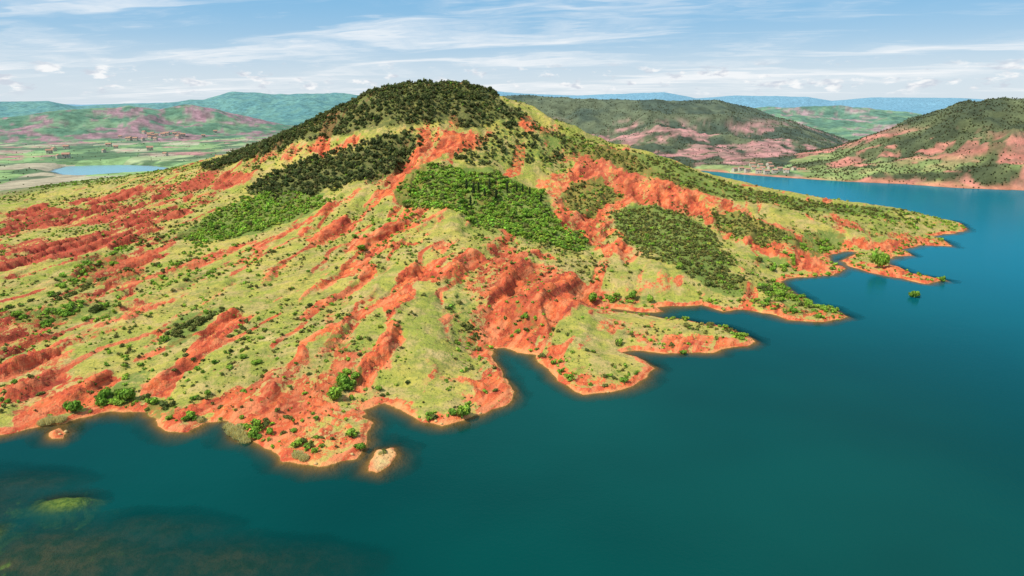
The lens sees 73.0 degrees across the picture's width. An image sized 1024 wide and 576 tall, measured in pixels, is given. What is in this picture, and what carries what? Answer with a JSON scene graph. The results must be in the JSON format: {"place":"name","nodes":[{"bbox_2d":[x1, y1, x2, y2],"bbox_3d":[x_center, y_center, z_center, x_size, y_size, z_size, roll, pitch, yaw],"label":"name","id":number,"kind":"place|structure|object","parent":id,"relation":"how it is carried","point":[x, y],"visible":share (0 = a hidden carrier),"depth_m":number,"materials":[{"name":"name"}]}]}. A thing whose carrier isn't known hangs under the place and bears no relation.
{"place":"outdoors","nodes":[
{"label":"outdoors","id":0,"kind":"place"},
{"bbox_2d":[0,82,1023,575],"bbox_3d":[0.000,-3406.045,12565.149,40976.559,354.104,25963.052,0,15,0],"label":"terrain","id":1,"kind":"structure","parent":0,"point":[66,362],"depth_m":442.26,"materials":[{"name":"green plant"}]},
{"bbox_2d":[10,310,22,316],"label":"broadleaf tree","id":2,"kind":"object","parent":1,"relation":"on","point":[14,313],"visible":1,"depth_m":348.21,"materials":[{"name":"green plant"}]},
{"bbox_2d":[35,418,45,425],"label":"reed clump","id":3,"kind":"object","parent":1,"relation":"on","point":[40,423],"visible":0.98,"depth_m":244.06,"materials":[{"name":"beige plant"}]},
{"bbox_2d":[41,322,51,327],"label":"broadleaf tree","id":4,"kind":"object","parent":1,"relation":"on","point":[45,324],"visible":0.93,"depth_m":338.19,"materials":[{"name":"green plant"}]},
{"bbox_2d":[42,415,54,424],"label":"reed clump","id":5,"kind":"object","parent":1,"relation":"on","point":[49,420],"visible":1,"depth_m":245.24,"materials":[{"name":"beige plant"}]},
{"bbox_2d":[45,149,52,153],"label":"house","id":6,"kind":"structure","parent":1,"relation":"on","point":[48,151],"depth_m":1488.59,"materials":[{"name":"paint"}]},
{"bbox_2d":[52,309,63,314],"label":"broadleaf tree","id":7,"kind":"object","parent":1,"relation":"on","point":[58,312],"visible":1,"depth_m":349.83,"materials":[{"name":"green plant"}]},
{"bbox_2d":[54,414,67,422],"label":"reed clump","id":8,"kind":"object","parent":1,"relation":"on","point":[60,418],"visible":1,"depth_m":246.10,"materials":[{"name":"beige plant"}]},
{"bbox_2d":[61,152,70,157],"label":"house","id":9,"kind":"structure","parent":1,"relation":"on","point":[65,154],"depth_m":1366.29,"materials":[{"name":"paint"}]},
{"bbox_2d":[62,303,74,308],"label":"broadleaf tree","id":10,"kind":"object","parent":1,"relation":"on","point":[70,305],"visible":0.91,"depth_m":357.19,"materials":[{"name":"green plant"}]},
{"bbox_2d":[65,305,72,310],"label":"broadleaf tree","id":11,"kind":"object","parent":1,"relation":"on","point":[68,308],"visible":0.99,"depth_m":355.03,"materials":[{"name":"green plant"}]},
{"bbox_2d":[62,400,83,412],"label":"broadleaf tree","id":12,"kind":"object","parent":1,"relation":"on","point":[74,405],"visible":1,"depth_m":251.07,"materials":[{"name":"green plant"}]},
{"bbox_2d":[91,304,103,313],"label":"shrub","id":13,"kind":"object","parent":1,"relation":"on","point":[99,306],"visible":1,"depth_m":348.67,"materials":[{"name":"green plant"}]},
{"bbox_2d":[94,397,106,405],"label":"broadleaf tree","id":14,"kind":"object","parent":1,"relation":"on","point":[103,399],"visible":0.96,"depth_m":258.77,"materials":[{"name":"green plant"}]},
{"bbox_2d":[97,386,111,397],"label":"broadleaf tree","id":15,"kind":"object","parent":1,"relation":"on","point":[104,392],"visible":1,"depth_m":262.28,"materials":[{"name":"green plant"}]},
{"bbox_2d":[108,398,125,404],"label":"broadleaf tree","id":16,"kind":"object","parent":1,"relation":"on","point":[115,401],"visible":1,"depth_m":259.08,"materials":[{"name":"green plant"}]},
{"bbox_2d":[114,388,135,400],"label":"broadleaf tree","id":17,"kind":"object","parent":1,"relation":"on","point":[125,393],"visible":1,"depth_m":260.62,"materials":[{"name":"green plant"}]},
{"bbox_2d":[140,393,150,399],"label":"shrub","id":18,"kind":"object","parent":1,"relation":"on","point":[144,396],"visible":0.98,"depth_m":263.12,"materials":[{"name":"green plant"}]},
{"bbox_2d":[146,146,152,150],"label":"house","id":19,"kind":"structure","parent":1,"relation":"on","point":[149,148],"depth_m":1591.72,"materials":[{"name":"paint"}]},
{"bbox_2d":[144,397,159,403],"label":"broadleaf tree","id":20,"kind":"object","parent":1,"relation":"on","point":[152,400],"visible":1,"depth_m":258.24,"materials":[{"name":"green plant"}]},
{"bbox_2d":[159,400,168,406],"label":"shrub","id":21,"kind":"object","parent":1,"relation":"on","point":[162,403],"visible":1,"depth_m":255.85,"materials":[{"name":"green plant"}]},
{"bbox_2d":[161,335,169,341],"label":"broadleaf tree","id":22,"kind":"object","parent":1,"relation":"on","point":[165,338],"visible":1,"depth_m":307.64,"materials":[{"name":"green plant"}]},
{"bbox_2d":[169,400,175,406],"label":"shrub","id":23,"kind":"object","parent":1,"relation":"on","point":[172,403],"visible":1,"depth_m":256.50,"materials":[{"name":"green plant"}]},
{"bbox_2d":[181,413,194,420],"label":"broadleaf tree","id":24,"kind":"object","parent":1,"relation":"on","point":[187,417],"visible":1,"depth_m":245.09,"materials":[{"name":"green plant"}]},
{"bbox_2d":[186,410,194,415],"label":"broadleaf tree","id":25,"kind":"object","parent":1,"relation":"on","point":[188,412],"visible":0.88,"depth_m":247.60,"materials":[{"name":"green plant"}]},
{"bbox_2d":[189,394,199,399],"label":"broadleaf tree","id":26,"kind":"object","parent":1,"relation":"on","point":[193,397],"visible":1,"depth_m":260.90,"materials":[{"name":"green plant"}]},
{"bbox_2d":[194,319,202,325],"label":"shrub","id":27,"kind":"object","parent":1,"relation":"on","point":[198,322],"visible":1,"depth_m":322.81,"materials":[{"name":"green plant"}]},
{"bbox_2d":[195,416,203,421],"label":"reed clump","id":28,"kind":"object","parent":1,"relation":"on","point":[200,419],"visible":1,"depth_m":246.45,"materials":[{"name":"beige plant"}]},
{"bbox_2d":[222,422,233,430],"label":"reed clump","id":29,"kind":"object","parent":1,"relation":"on","point":[225,426],"visible":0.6,"depth_m":242.90,"materials":[{"name":"beige plant"}]},
{"bbox_2d":[225,424,236,435],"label":"reed clump","id":30,"kind":"object","parent":1,"relation":"on","point":[229,431],"visible":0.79,"depth_m":237.67,"materials":[{"name":"beige plant"}]},
{"bbox_2d":[230,428,246,439],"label":"reed clump","id":31,"kind":"object","parent":1,"relation":"on","point":[238,434],"visible":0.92,"depth_m":235.45,"materials":[{"name":"beige plant"}]},
{"bbox_2d":[232,423,245,432],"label":"reed clump","id":32,"kind":"object","parent":1,"relation":"on","point":[237,427],"visible":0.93,"depth_m":238.44,"materials":[{"name":"beige plant"}]},
{"bbox_2d":[240,354,247,358],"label":"broadleaf tree","id":33,"kind":"object","parent":1,"relation":"on","point":[242,356],"visible":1,"depth_m":287.91,"materials":[{"name":"green plant"}]},
{"bbox_2d":[238,434,252,444],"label":"reed clump","id":34,"kind":"object","parent":1,"relation":"on","point":[246,440],"visible":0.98,"depth_m":232.71,"materials":[{"name":"beige plant"}]},
{"bbox_2d":[247,426,258,437],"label":"broadleaf tree","id":35,"kind":"object","parent":1,"relation":"on","point":[252,433],"visible":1,"depth_m":234.29,"materials":[{"name":"green plant"}]},
{"bbox_2d":[253,419,260,425],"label":"broadleaf tree","id":36,"kind":"object","parent":1,"relation":"on","point":[256,422],"visible":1,"depth_m":239.01,"materials":[{"name":"green plant"}]},
{"bbox_2d":[261,420,270,426],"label":"shrub","id":37,"kind":"object","parent":1,"relation":"on","point":[266,423],"visible":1,"depth_m":240.63,"materials":[{"name":"green plant"}]},
{"bbox_2d":[266,427,272,433],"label":"broadleaf tree","id":38,"kind":"object","parent":1,"relation":"on","point":[269,430],"visible":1,"depth_m":236.33,"materials":[{"name":"green plant"}]},
{"bbox_2d":[290,438,302,446],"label":"broadleaf tree","id":39,"kind":"object","parent":1,"relation":"on","point":[296,443],"visible":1,"depth_m":227.49,"materials":[{"name":"green plant"}]},
{"bbox_2d":[291,449,303,458],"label":"reed clump","id":40,"kind":"object","parent":1,"relation":"on","point":[295,454],"visible":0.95,"depth_m":220.91,"materials":[{"name":"beige plant"}]},
{"bbox_2d":[297,453,308,461],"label":"reed clump","id":41,"kind":"object","parent":1,"relation":"on","point":[303,457],"visible":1,"depth_m":219.76,"materials":[{"name":"beige plant"}]},
{"bbox_2d":[311,447,318,452],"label":"broadleaf tree","id":42,"kind":"object","parent":1,"relation":"on","point":[314,450],"visible":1,"depth_m":223.66,"materials":[{"name":"green plant"}]},
{"bbox_2d":[326,386,342,399],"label":"broadleaf tree","id":43,"kind":"object","parent":1,"relation":"on","point":[334,392],"visible":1,"depth_m":259.73,"materials":[{"name":"green plant"}]},
{"bbox_2d":[336,373,348,385],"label":"broadleaf tree","id":44,"kind":"object","parent":1,"relation":"on","point":[344,379],"visible":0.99,"depth_m":269.18,"materials":[{"name":"green plant"}]},
{"bbox_2d":[339,384,349,390],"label":"broadleaf tree","id":45,"kind":"object","parent":1,"relation":"on","point":[345,386],"visible":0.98,"depth_m":266.09,"materials":[{"name":"green plant"}]},
{"bbox_2d":[342,368,350,374],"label":"broadleaf tree","id":46,"kind":"object","parent":1,"relation":"on","point":[346,370],"visible":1,"depth_m":276.43,"materials":[{"name":"green plant"}]},
{"bbox_2d":[345,428,357,436],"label":"broadleaf tree","id":47,"kind":"object","parent":1,"relation":"on","point":[351,432],"visible":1,"depth_m":233.08,"materials":[{"name":"green plant"}]},
{"bbox_2d":[348,380,356,385],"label":"broadleaf tree","id":48,"kind":"object","parent":1,"relation":"on","point":[352,383],"visible":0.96,"depth_m":270.02,"materials":[{"name":"green plant"}]},
{"bbox_2d":[350,371,359,378],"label":"broadleaf tree","id":49,"kind":"object","parent":1,"relation":"on","point":[355,374],"visible":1,"depth_m":274.40,"materials":[{"name":"green plant"}]},
{"bbox_2d":[353,442,365,448],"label":"broadleaf tree","id":50,"kind":"object","parent":1,"relation":"on","point":[362,445],"visible":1,"depth_m":226.41,"materials":[{"name":"green plant"}]},
{"bbox_2d":[357,244,364,248],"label":"broadleaf tree","id":51,"kind":"object","parent":1,"relation":"on","point":[361,246],"visible":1,"depth_m":419.26,"materials":[{"name":"green plant"}]},
{"bbox_2d":[201,78,573,197],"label":"pine woodland","id":52,"kind":"object","parent":1,"relation":"on","point":[224,159],"visible":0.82,"depth_m":626.18,"materials":[{"name":"green plant"}]},
{"bbox_2d":[402,203,410,207],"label":"shrub","id":53,"kind":"object","parent":1,"relation":"on","point":[406,205],"visible":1,"depth_m":487.95,"materials":[{"name":"green plant"}]},
{"bbox_2d":[425,411,433,415],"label":"broadleaf tree","id":54,"kind":"object","parent":1,"relation":"on","point":[429,413],"visible":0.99,"depth_m":249.25,"materials":[{"name":"green plant"}]},
{"bbox_2d":[430,414,438,419],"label":"shrub","id":55,"kind":"object","parent":1,"relation":"on","point":[435,416],"visible":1,"depth_m":248.32,"materials":[{"name":"green plant"}]},
{"bbox_2d":[448,408,456,414],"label":"broadleaf tree","id":56,"kind":"object","parent":1,"relation":"on","point":[452,411],"visible":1,"depth_m":249.87,"materials":[{"name":"green plant"}]},
{"bbox_2d":[457,405,470,417],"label":"broadleaf tree","id":57,"kind":"object","parent":1,"relation":"on","point":[462,411],"visible":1,"depth_m":248.41,"materials":[{"name":"green plant"}]},
{"bbox_2d":[0,82,965,456],"bbox_3d":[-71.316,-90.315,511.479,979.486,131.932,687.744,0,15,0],"label":"shrubland","id":58,"kind":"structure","parent":1,"relation":"on","point":[440,202],"depth_m":494.40,"materials":[{"name":"green plant"}]},
{"bbox_2d":[0,94,1023,187],"bbox_3d":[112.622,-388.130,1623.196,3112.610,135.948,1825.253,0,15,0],"label":"distant scrub","id":59,"kind":"object","parent":1,"relation":"on","point":[868,165],"visible":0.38,"depth_m":1173.78,"materials":[{"name":"green plant"}]},
{"bbox_2d":[565,238,572,243],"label":"broadleaf tree","id":60,"kind":"object","parent":1,"relation":"on","point":[569,240],"visible":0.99,"depth_m":451.75,"materials":[{"name":"green plant"}]},
{"bbox_2d":[588,292,596,301],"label":"broadleaf tree","id":61,"kind":"object","parent":1,"relation":"on","point":[592,297],"visible":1,"depth_m":384.70,"materials":[{"name":"green plant"}]},
{"bbox_2d":[619,377,628,381],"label":"broadleaf tree","id":62,"kind":"object","parent":1,"relation":"on","point":[622,379],"visible":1,"depth_m":280.08,"materials":[{"name":"green plant"}]},
{"bbox_2d":[629,289,636,297],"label":"broadleaf tree","id":63,"kind":"object","parent":1,"relation":"on","point":[633,294],"visible":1,"depth_m":394.40,"materials":[{"name":"green plant"}]},
{"bbox_2d":[647,294,653,302],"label":"broadleaf tree","id":64,"kind":"object","parent":1,"relation":"on","point":[649,297],"visible":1,"depth_m":390.89,"materials":[{"name":"green plant"}]},
{"bbox_2d":[731,167,737,171],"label":"house","id":65,"kind":"structure","parent":1,"relation":"on","point":[734,169],"depth_m":1138.48,"materials":[{"name":"paint"}]},
{"bbox_2d":[744,168,750,172],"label":"house","id":66,"kind":"structure","parent":1,"relation":"on","point":[746,170],"depth_m":1120.64,"materials":[{"name":"paint"}]},
{"bbox_2d":[755,168,761,173],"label":"house","id":67,"kind":"structure","parent":1,"relation":"on","point":[758,170],"depth_m":1106.47,"materials":[{"name":"paint"}]},
{"bbox_2d":[755,255,762,260],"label":"shrub","id":68,"kind":"object","parent":1,"relation":"on","point":[759,258],"visible":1,"depth_m":469.34,"materials":[{"name":"green plant"}]},
{"bbox_2d":[763,169,769,174],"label":"house","id":69,"kind":"structure","parent":1,"relation":"on","point":[766,171],"depth_m":1096.11,"materials":[{"name":"paint"}]},
{"bbox_2d":[771,169,777,173],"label":"house","id":70,"kind":"structure","parent":1,"relation":"on","point":[774,171],"depth_m":1095.34,"materials":[{"name":"paint"}]},
{"bbox_2d":[774,290,785,295],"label":"broadleaf tree","id":71,"kind":"object","parent":1,"relation":"on","point":[780,293],"visible":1,"depth_m":400.12,"materials":[{"name":"green plant"}]},
{"bbox_2d":[783,168,789,172],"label":"house","id":72,"kind":"structure","parent":1,"relation":"on","point":[786,170],"depth_m":1090.39,"materials":[{"name":"paint"}]},
{"bbox_2d":[786,293,797,298],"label":"broadleaf tree","id":73,"kind":"object","parent":1,"relation":"on","point":[793,296],"visible":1,"depth_m":397.09,"materials":[{"name":"green plant"}]},
{"bbox_2d":[789,307,797,311],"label":"broadleaf tree","id":74,"kind":"object","parent":1,"relation":"on","point":[793,309],"visible":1,"depth_m":373.15,"materials":[{"name":"green plant"}]},
{"bbox_2d":[870,250,889,267],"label":"broadleaf tree","id":75,"kind":"object","parent":1,"relation":"on","point":[881,259],"visible":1,"depth_m":470.13,"materials":[{"name":"green plant"}]},
{"bbox_2d":[912,291,919,297],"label":"broadleaf tree","id":76,"kind":"object","parent":1,"relation":"on","point":[915,293],"visible":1,"depth_m":404.90,"materials":[{"name":"green plant"}]},
{"bbox_2d":[0,165,1023,575],"bbox_3d":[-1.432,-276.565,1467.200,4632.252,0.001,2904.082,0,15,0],"label":"lake water","id":77,"kind":"structure","parent":0,"point":[880,433],"depth_m":216.03,"materials":[{"name":"teal liquid"}]},
{"bbox_2d":[0,0,1023,104],"label":"sky","id":78,"kind":"structure","parent":0,"point":[78,52],"materials":[{"name":"blue"}]}
]}

